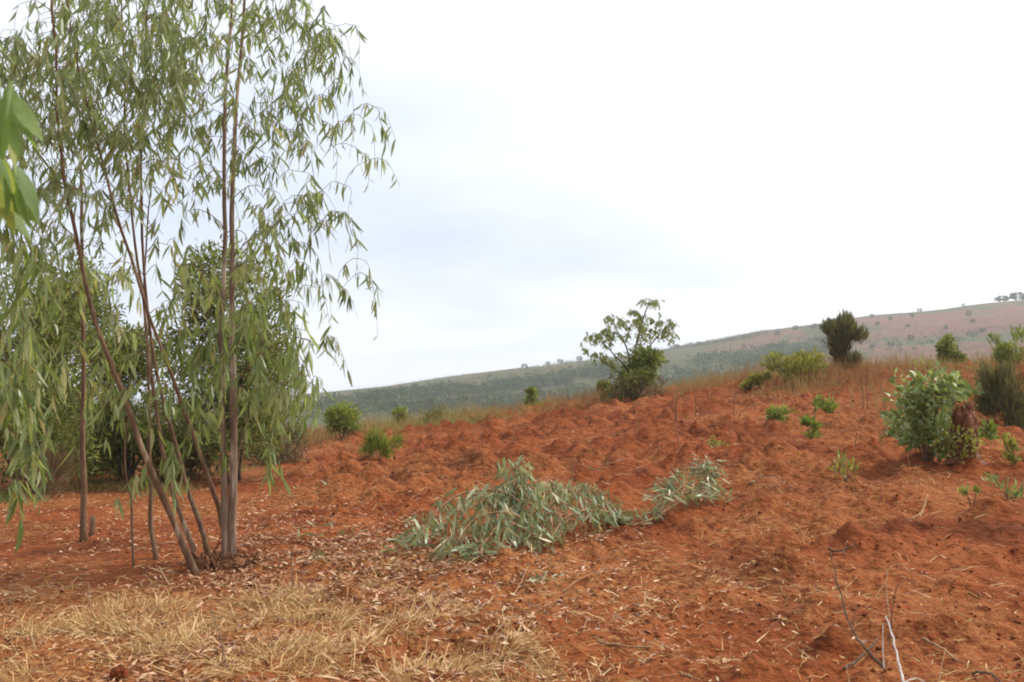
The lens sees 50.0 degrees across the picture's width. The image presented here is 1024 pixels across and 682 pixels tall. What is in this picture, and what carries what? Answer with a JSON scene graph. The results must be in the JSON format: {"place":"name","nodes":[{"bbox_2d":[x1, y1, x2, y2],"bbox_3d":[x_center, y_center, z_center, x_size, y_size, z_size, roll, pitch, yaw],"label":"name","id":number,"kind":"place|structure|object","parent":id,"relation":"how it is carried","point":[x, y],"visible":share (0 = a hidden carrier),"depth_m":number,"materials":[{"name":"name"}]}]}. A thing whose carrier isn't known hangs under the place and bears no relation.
{"place":"outdoors","nodes":[
{"label":"outdoors","id":0,"kind":"place"},
{"bbox_2d":[0,300,1023,681],"bbox_3d":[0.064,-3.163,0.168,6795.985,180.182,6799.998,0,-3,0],"label":"ground","id":1,"kind":"structure","parent":0,"point":[468,448],"depth_m":9.69,"materials":[{"name":"brown soil"}]},
{"bbox_2d":[0,79,43,240],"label":"eucalyptus sapling","id":2,"kind":"object","parent":1,"relation":"on","point":[19,199],"visible":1,"depth_m":2.39,"materials":[{"name":"green plant"}]},
{"bbox_2d":[0,220,81,553],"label":"eucalyptus tree","id":3,"kind":"object","parent":1,"relation":"on","point":[10,410],"visible":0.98,"depth_m":7.47,"materials":[{"name":"green plant"}]},
{"bbox_2d":[7,440,79,496],"bbox_3d":[-6.314,1.743,14.860,1.025,0.883,1.315,2,-4,-32],"label":"hedge shrub","id":4,"kind":"object","parent":1,"relation":"on","point":[54,462],"visible":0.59,"depth_m":14.92,"materials":[{"name":"green plant"}]},
{"bbox_2d":[0,237,119,493],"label":"hedge tree","id":5,"kind":"object","parent":1,"relation":"on","point":[46,402],"visible":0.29,"depth_m":15.79,"materials":[{"name":"green plant"}]},
{"bbox_2d":[3,273,137,475],"bbox_3d":[-7.772,0.596,19.502,2.274,3.644,2.388,0,-3,0],"label":"hedge tree","id":6,"kind":"object","parent":1,"relation":"on","point":[103,308],"visible":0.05,"depth_m":19.67,"materials":[{"name":"green plant"}]},
{"bbox_2d":[0,0,141,541],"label":"eucalyptus tree","id":7,"kind":"object","parent":1,"relation":"on","point":[92,278],"visible":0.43,"depth_m":10.62,"materials":[{"name":"green plant"}]},
{"bbox_2d":[92,408,140,566],"bbox_3d":[-3.192,1.224,9.043,0.383,1.349,0.485,0,-3,0],"label":"eucalyptus sapling","id":8,"kind":"object","parent":1,"relation":"on","point":[131,502],"visible":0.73,"depth_m":9.04,"materials":[{"name":"green plant"}]},
{"bbox_2d":[109,666,129,679],"bbox_3d":[-2.076,1.759,5.804,0.094,0.080,0.094,0,-3,0],"label":"soil clod","id":9,"kind":"object","parent":1,"relation":"on","point":[116,671],"visible":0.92,"depth_m":5.78,"materials":[{"name":"brown soil"}]},
{"bbox_2d":[53,320,193,485],"bbox_3d":[-6.212,1.003,18.004,2.359,2.790,2.160,0,-3,0],"label":"hedge tree","id":10,"kind":"object","parent":1,"relation":"on","point":[117,451],"visible":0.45,"depth_m":17.76,"materials":[{"name":"green plant"}]},
{"bbox_2d":[0,458,260,503],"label":"verge grass","id":11,"kind":"structure","parent":1,"relation":"on","point":[145,487],"depth_m":16.81,"materials":[{"name":"green plant"}]},
{"bbox_2d":[92,154,191,559],"bbox_3d":[-3.135,0.120,9.657,1.065,3.625,0.951,-2,-4,38],"label":"eucalyptus tree","id":12,"kind":"object","parent":1,"relation":"on","point":[110,317],"visible":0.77,"depth_m":9.62,"materials":[{"name":"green plant"}]},
{"bbox_2d":[146,396,219,478],"bbox_3d":[-5.483,1.614,18.409,1.344,1.503,1.412,0,-3,0],"label":"hedge shrub","id":13,"kind":"object","parent":1,"relation":"on","point":[190,463],"visible":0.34,"depth_m":18.24,"materials":[{"name":"green plant"}]},
{"bbox_2d":[0,0,399,574],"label":"eucalyptus tree","id":14,"kind":"object","parent":1,"relation":"on","point":[180,80],"visible":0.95,"depth_m":8.79,"materials":[{"name":"green plant"}]},
{"bbox_2d":[211,610,227,669],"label":"dry stalk","id":15,"kind":"object","parent":1,"relation":"on","point":[220,640],"visible":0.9,"depth_m":6.08,"materials":[{"name":"beige plant"}]},
{"bbox_2d":[150,234,311,481],"bbox_3d":[-4.486,0.262,17.482,2.479,4.051,2.671,0,-3,0],"label":"broadleaf tree","id":16,"kind":"object","parent":1,"relation":"on","point":[212,262],"visible":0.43,"depth_m":17.20,"materials":[{"name":"green plant"}]},
{"bbox_2d":[243,406,313,463],"bbox_3d":[-4.485,1.757,20.959,1.478,1.317,1.545,0,-3,0],"label":"hedge shrub","id":17,"kind":"object","parent":1,"relation":"on","point":[287,454],"visible":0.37,"depth_m":20.80,"materials":[{"name":"green plant"}]},
{"bbox_2d":[290,545,292,592],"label":"dry stalk","id":18,"kind":"object","parent":1,"relation":"on","point":[291,568],"visible":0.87,"depth_m":7.74,"materials":[{"name":"brown plant"}]},
{"bbox_2d":[296,528,324,536],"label":"leaf sprig","id":19,"kind":"object","parent":1,"relation":"on","point":[311,534],"visible":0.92,"depth_m":10.09,"materials":[{"name":"beige plant"}]},
{"bbox_2d":[307,548,331,561],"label":"leaf sprig","id":20,"kind":"object","parent":1,"relation":"on","point":[320,552],"visible":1,"depth_m":8.94,"materials":[{"name":"plant"}]},
{"bbox_2d":[307,521,332,526],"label":"leaf sprig","id":21,"kind":"object","parent":1,"relation":"on","point":[331,524],"visible":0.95,"depth_m":10.73,"materials":[{"name":"beige plant"}]},
{"bbox_2d":[321,398,363,436],"bbox_3d":[-4.197,1.898,26.993,1.101,1.031,1.389,0,-3,0],"label":"green bush","id":22,"kind":"object","parent":1,"relation":"on","point":[342,416],"visible":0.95,"depth_m":26.71,"materials":[{"name":"green plant"}]},
{"bbox_2d":[329,527,365,538],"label":"leaf sprig","id":23,"kind":"object","parent":1,"relation":"on","point":[341,532],"visible":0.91,"depth_m":10.12,"materials":[{"name":"brown plant"}]},
{"bbox_2d":[357,425,406,460],"bbox_3d":[-2.392,1.822,19.604,0.926,0.710,0.697,-2,-3,27],"label":"green bush","id":24,"kind":"object","parent":1,"relation":"on","point":[376,443],"visible":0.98,"depth_m":19.56,"materials":[{"name":"green plant"}]},
{"bbox_2d":[390,405,409,423],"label":"green bush","id":25,"kind":"object","parent":1,"relation":"on","point":[398,410],"visible":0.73,"depth_m":33.89,"materials":[{"name":"green plant"}]},
{"bbox_2d":[401,597,429,626],"bbox_3d":[-0.615,1.746,7.080,0.023,0.081,0.632,-1,-3,11],"label":"dry stick","id":26,"kind":"object","parent":1,"relation":"on","point":[419,607],"visible":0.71,"depth_m":7.20,"materials":[{"name":"beige wood"}]},
{"bbox_2d":[418,403,448,423],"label":"green bush","id":27,"kind":"object","parent":1,"relation":"on","point":[440,412],"visible":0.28,"depth_m":30.45,"materials":[{"name":"green plant"}]},
{"bbox_2d":[380,455,557,563],"bbox_3d":[-0.340,1.460,9.643,1.491,0.879,1.937,0,-3,8],"label":"cut bough","id":28,"kind":"object","parent":1,"relation":"on","point":[509,506],"visible":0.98,"depth_m":9.59,"materials":[{"name":"green plant"}]},
{"bbox_2d":[0,457,946,681],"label":"dry grass","id":29,"kind":"structure","parent":1,"relation":"on","point":[170,640],"depth_m":6.53,"materials":[{"name":"plant"}]},
{"bbox_2d":[0,388,1023,681],"bbox_3d":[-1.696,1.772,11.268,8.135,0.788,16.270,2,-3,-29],"label":"leaf litter","id":30,"kind":"object","parent":1,"relation":"on","point":[308,555],"visible":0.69,"depth_m":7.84,"materials":[{"name":"beige plant"}]},
{"bbox_2d":[0,341,1023,449],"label":"brown grass","id":31,"kind":"structure","parent":1,"relation":"on","point":[320,433],"depth_m":28.42,"materials":[{"name":"brown plant"}]},
{"bbox_2d":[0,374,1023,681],"bbox_3d":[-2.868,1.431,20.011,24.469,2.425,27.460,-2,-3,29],"label":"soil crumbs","id":32,"kind":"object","parent":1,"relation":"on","point":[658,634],"visible":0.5,"depth_m":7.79,"materials":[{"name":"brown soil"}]},
{"bbox_2d":[514,565,528,593],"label":"dry stick","id":33,"kind":"object","parent":1,"relation":"on","point":[521,580],"visible":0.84,"depth_m":8.14,"materials":[{"name":"beige wood"}]},
{"bbox_2d":[523,386,541,405],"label":"green bush","id":34,"kind":"object","parent":1,"relation":"on","point":[531,391],"visible":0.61,"depth_m":32.90,"materials":[{"name":"green plant"}]},
{"bbox_2d":[522,570,563,585],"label":"leaf sprig","id":35,"kind":"object","parent":1,"relation":"on","point":[538,577],"visible":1,"depth_m":8.16,"materials":[{"name":"plant"}]},
{"bbox_2d":[563,568,604,591],"bbox_3d":[0.533,1.775,8.161,0.027,0.074,0.727,-2,-3,29],"label":"dry stick","id":36,"kind":"object","parent":1,"relation":"on","point":[581,578],"visible":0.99,"depth_m":8.11,"materials":[{"name":"beige wood"}]},
{"bbox_2d":[529,476,641,553],"bbox_3d":[0.488,1.583,10.327,0.955,0.608,2.082,-2,-4,34],"label":"cut bough","id":37,"kind":"object","parent":1,"relation":"on","point":[565,494],"visible":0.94,"depth_m":10.37,"materials":[{"name":"green plant"}]},
{"bbox_2d":[584,523,611,537],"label":"leaf sprig","id":38,"kind":"object","parent":1,"relation":"on","point":[596,530],"visible":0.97,"depth_m":10.15,"materials":[{"name":"beige plant"}]},
{"bbox_2d":[595,378,617,402],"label":"green bush","id":39,"kind":"object","parent":1,"relation":"on","point":[600,382],"visible":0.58,"depth_m":30.86,"materials":[{"name":"green plant"}]},
{"bbox_2d":[579,298,679,396],"bbox_3d":[3.163,0.251,29.329,2.790,2.866,1.694,0,-3,0],"label":"sparse tree","id":40,"kind":"object","parent":1,"relation":"on","point":[636,322],"visible":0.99,"depth_m":29.15,"materials":[{"name":"green plant"}]},
{"bbox_2d":[598,640,674,647],"bbox_3d":[0.721,1.747,6.317,0.450,0.036,0.096,0,-3,0],"label":"dry stick","id":41,"kind":"object","parent":1,"relation":"on","point":[603,642],"visible":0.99,"depth_m":6.30,"materials":[{"name":"brown wood"}]},
{"bbox_2d":[604,341,670,401],"bbox_3d":[3.305,0.814,28.994,1.837,1.624,1.834,0,-3,0],"label":"dense bush","id":42,"kind":"object","parent":1,"relation":"on","point":[635,383],"visible":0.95,"depth_m":28.77,"materials":[{"name":"green plant"}]},
{"bbox_2d":[640,652,657,664],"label":"dry stick","id":43,"kind":"object","parent":1,"relation":"on","point":[645,659],"visible":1,"depth_m":6.03,"materials":[{"name":"beige wood"}]},
{"bbox_2d":[294,324,1021,419],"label":"plantation forest","id":44,"kind":"object","parent":1,"relation":"on","point":[389,398],"visible":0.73,"depth_m":428.55,"materials":[{"name":"green plant"}]},
{"bbox_2d":[328,305,1022,417],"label":"hillside scrub","id":45,"kind":"object","parent":1,"relation":"on","point":[731,348],"visible":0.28,"depth_m":515.50,"materials":[{"name":"green plant"}]},
{"bbox_2d":[628,454,734,526],"bbox_3d":[1.738,1.508,11.231,0.616,0.655,1.916,-2,-4,35],"label":"cut bough","id":46,"kind":"object","parent":1,"relation":"on","point":[711,493],"visible":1,"depth_m":11.29,"materials":[{"name":"green plant"}]},
{"bbox_2d":[678,671,699,680],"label":"dry stick","id":47,"kind":"object","parent":1,"relation":"on","point":[686,674],"visible":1,"depth_m":5.79,"materials":[{"name":"beige wood"}]},
{"bbox_2d":[705,434,729,447],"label":"leafy weed","id":48,"kind":"object","parent":1,"relation":"on","point":[714,443],"visible":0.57,"depth_m":16.23,"materials":[{"name":"green plant"}]},
{"bbox_2d":[739,369,772,389],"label":"green bush","id":49,"kind":"object","parent":1,"relation":"on","point":[751,380],"visible":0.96,"depth_m":27.82,"materials":[{"name":"green plant"}]},
{"bbox_2d":[749,475,796,489],"bbox_3d":[2.993,1.570,12.219,0.266,0.117,0.881,1,-3,-23],"label":"dry stick","id":50,"kind":"object","parent":1,"relation":"on","point":[771,475],"visible":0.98,"depth_m":12.55,"materials":[{"name":"brown wood"}]},
{"bbox_2d":[764,402,797,421],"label":"leafy weed","id":51,"kind":"object","parent":1,"relation":"on","point":[776,413],"visible":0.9,"depth_m":19.61,"materials":[{"name":"green plant"}]},
{"bbox_2d":[759,348,829,387],"bbox_3d":[7.268,0.654,27.515,1.697,1.102,1.698,2,-4,-37],"label":"green bush","id":52,"kind":"object","parent":1,"relation":"on","point":[803,360],"visible":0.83,"depth_m":27.40,"materials":[{"name":"green plant"}]},
{"bbox_2d":[798,414,824,439],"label":"leafy weed","id":53,"kind":"object","parent":1,"relation":"on","point":[808,422],"visible":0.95,"depth_m":17.67,"materials":[{"name":"green plant"}]},
{"bbox_2d":[811,394,838,412],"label":"leafy weed","id":54,"kind":"object","parent":1,"relation":"on","point":[829,406],"visible":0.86,"depth_m":20.75,"materials":[{"name":"green plant"}]},
{"bbox_2d":[827,545,853,554],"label":"dry stick","id":55,"kind":"object","parent":1,"relation":"on","point":[833,550],"visible":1,"depth_m":8.86,"materials":[{"name":"brown wood"}]},
{"bbox_2d":[819,309,869,369],"bbox_3d":[9.059,0.014,30.061,1.320,1.930,1.388,0,-3,0],"label":"vase shrub","id":56,"kind":"object","parent":1,"relation":"on","point":[842,331],"visible":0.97,"depth_m":29.83,"materials":[{"name":"green plant"}]},
{"bbox_2d":[829,448,860,482],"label":"leafy weed","id":57,"kind":"object","parent":1,"relation":"on","point":[842,460],"visible":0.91,"depth_m":12.40,"materials":[{"name":"green plant"}]},
{"bbox_2d":[830,552,887,669],"bbox_3d":[1.926,1.511,6.160,0.112,0.587,0.448,2,-3,-28],"label":"dry stick","id":58,"kind":"object","parent":1,"relation":"on","point":[869,651],"visible":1,"depth_m":6.13,"materials":[{"name":"brown wood"}]},
{"bbox_2d":[843,637,877,669],"bbox_3d":[1.941,1.735,6.097,0.405,0.116,0.023,3,-4,-45],"label":"dry stick","id":59,"kind":"object","parent":1,"relation":"on","point":[857,659],"visible":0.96,"depth_m":6.07,"materials":[{"name":"brown wood"}]},
{"bbox_2d":[879,410,909,439],"bbox_3d":[5.808,1.327,16.489,0.565,0.615,0.708,0,-3,0],"label":"stump sprout","id":60,"kind":"object","parent":1,"relation":"on","point":[890,432],"visible":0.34,"depth_m":16.47,"materials":[{"name":"green plant"}]},
{"bbox_2d":[885,564,908,617],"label":"dry stalk","id":61,"kind":"object","parent":1,"relation":"on","point":[886,587],"visible":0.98,"depth_m":7.17,"materials":[{"name":"beige plant"}]},
{"bbox_2d":[889,579,906,645],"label":"dry stalk","id":62,"kind":"object","parent":1,"relation":"on","point":[892,613],"visible":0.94,"depth_m":6.59,"materials":[{"name":"brown plant"}]},
{"bbox_2d":[882,616,923,681],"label":"dry stick","id":63,"kind":"object","parent":1,"relation":"on","point":[900,669],"visible":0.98,"depth_m":5.87,"materials":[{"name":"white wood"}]},
{"bbox_2d":[910,493,928,518],"bbox_3d":[3.861,1.554,10.343,0.049,0.160,1.063,-2,-3,29],"label":"dry stick","id":64,"kind":"object","parent":1,"relation":"on","point":[913,517],"visible":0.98,"depth_m":10.21,"materials":[{"name":"beige wood"}]},
{"bbox_2d":[879,356,974,461],"bbox_3d":[5.202,0.865,13.568,1.053,1.358,0.950,2,-4,-36],"label":"stump sprout","id":65,"kind":"object","parent":1,"relation":"on","point":[923,421],"visible":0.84,"depth_m":13.46,"materials":[{"name":"green plant"}]},
{"bbox_2d":[922,637,960,662],"bbox_3d":[2.466,1.768,6.293,0.029,0.070,0.381,1,-3,-10],"label":"dry stick","id":66,"kind":"object","parent":1,"relation":"on","point":[936,645],"visible":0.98,"depth_m":6.31,"materials":[{"name":"brown wood"}]},
{"bbox_2d":[938,649,945,681],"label":"dry stalk","id":67,"kind":"object","parent":1,"relation":"on","point":[941,666],"visible":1,"depth_m":5.78,"materials":[{"name":"beige plant"}]},
{"bbox_2d":[933,332,968,364],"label":"round shrub","id":68,"kind":"object","parent":1,"relation":"on","point":[945,343],"visible":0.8,"depth_m":30.35,"materials":[{"name":"green plant"}]},
{"bbox_2d":[927,425,985,463],"bbox_3d":[5.311,1.232,13.129,0.663,0.510,0.430,-1,-3,23],"label":"stump sprout","id":69,"kind":"object","parent":1,"relation":"on","point":[947,443],"visible":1,"depth_m":13.09,"materials":[{"name":"green plant"}]},
{"bbox_2d":[942,403,986,463],"bbox_3d":[5.447,1.107,13.251,0.507,0.729,0.552,-1,-3,18],"label":"tree stump","id":70,"kind":"object","parent":1,"relation":"on","point":[965,416],"visible":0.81,"depth_m":13.15,"materials":[{"name":"brown wood"}]},
{"bbox_2d":[944,376,984,414],"bbox_3d":[7.156,1.020,17.552,0.748,0.997,0.697,2,-4,-36],"label":"stump sprout","id":71,"kind":"object","parent":1,"relation":"on","point":[968,393],"visible":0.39,"depth_m":17.46,"materials":[{"name":"green plant"}]},
{"bbox_2d":[957,483,980,506],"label":"leafy weed","id":72,"kind":"object","parent":1,"relation":"on","point":[965,490],"visible":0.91,"depth_m":10.28,"materials":[{"name":"green plant"}]},
{"bbox_2d":[972,670,1000,681],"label":"dry stick","id":73,"kind":"object","parent":1,"relation":"on","point":[982,672],"visible":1,"depth_m":5.88,"materials":[{"name":"brown wood"}]},
{"bbox_2d":[977,417,1001,439],"bbox_3d":[6.979,1.338,16.098,0.349,0.442,0.520,0,-3,0],"label":"stump sprout","id":74,"kind":"object","parent":1,"relation":"on","point":[989,430],"visible":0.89,"depth_m":16.01,"materials":[{"name":"green plant"}]},
{"bbox_2d":[968,357,1023,429],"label":"grass shrub","id":75,"kind":"object","parent":1,"relation":"on","point":[1001,386],"visible":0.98,"depth_m":17.44,"materials":[{"name":"green plant"}]},
{"bbox_2d":[981,471,1023,500],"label":"leafy weed","id":76,"kind":"object","parent":1,"relation":"on","point":[1016,493],"visible":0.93,"depth_m":11.04,"materials":[{"name":"green plant"}]},
{"bbox_2d":[994,295,1010,301],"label":"hillside tree","id":77,"kind":"object","parent":1,"relation":"on","point":[1005,297],"visible":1,"depth_m":698.96,"materials":[{"name":"grey plant"}]},
{"bbox_2d":[986,324,1023,365],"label":"green bush","id":78,"kind":"object","parent":1,"relation":"on","point":[1002,351],"visible":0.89,"depth_m":28.94,"materials":[{"name":"green plant"}]},
{"bbox_2d":[998,431,1021,464],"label":"leafy weed","id":79,"kind":"object","parent":1,"relation":"on","point":[1011,444],"visible":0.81,"depth_m":13.23,"materials":[{"name":"green plant"}]},
{"bbox_2d":[1009,292,1023,299],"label":"hillside tree","id":80,"kind":"object","parent":1,"relation":"on","point":[1014,296],"visible":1,"depth_m":699.86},
{"bbox_2d":[0,0,1023,404],"label":"sky","id":81,"kind":"structure","parent":0,"point":[559,167],"materials":[{"name":"white"}]}
]}

